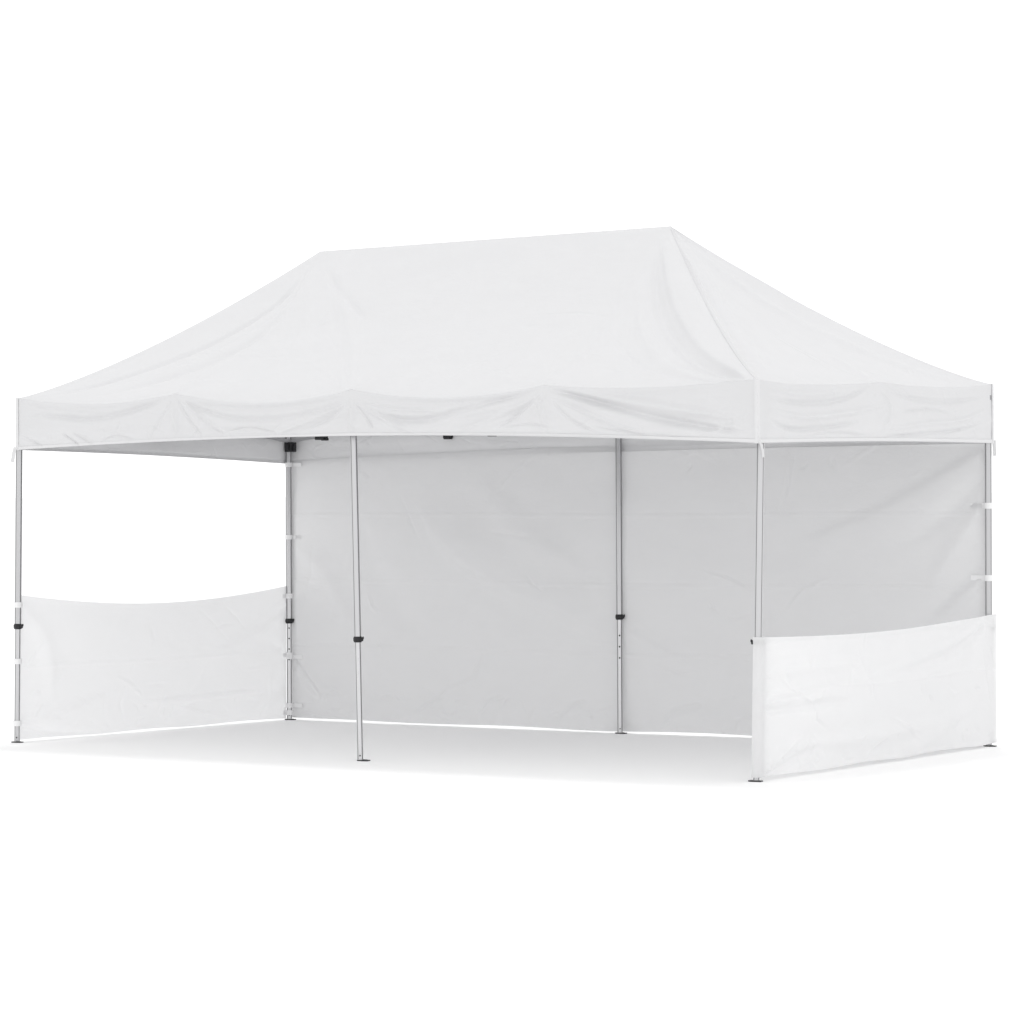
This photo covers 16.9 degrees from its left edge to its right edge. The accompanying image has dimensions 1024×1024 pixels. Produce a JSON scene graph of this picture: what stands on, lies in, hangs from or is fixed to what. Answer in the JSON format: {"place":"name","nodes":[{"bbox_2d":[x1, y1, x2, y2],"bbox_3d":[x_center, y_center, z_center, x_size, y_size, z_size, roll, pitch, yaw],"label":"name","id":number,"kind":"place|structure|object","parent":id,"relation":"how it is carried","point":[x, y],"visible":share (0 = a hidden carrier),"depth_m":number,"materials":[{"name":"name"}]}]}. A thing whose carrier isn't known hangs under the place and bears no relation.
{"place":"outdoors","nodes":[
{"label":"outdoors","id":0,"kind":"place"},
{"bbox_2d":[0,493,1023,1023],"bbox_3d":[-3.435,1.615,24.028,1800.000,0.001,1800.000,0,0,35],"label":"ground","id":1,"kind":"structure","parent":0,"point":[296,871],"depth_m":16.19,"materials":[{"name":"white"}]},
{"bbox_2d":[11,226,996,781],"bbox_3d":[-0.119,-0.142,23.586,6.205,3.475,3.280,0,0,35],"label":"canopy tent","id":2,"kind":"object","parent":1,"relation":"on","point":[667,478],"visible":1,"depth_m":23.84,"materials":[{"name":"white fabric"}]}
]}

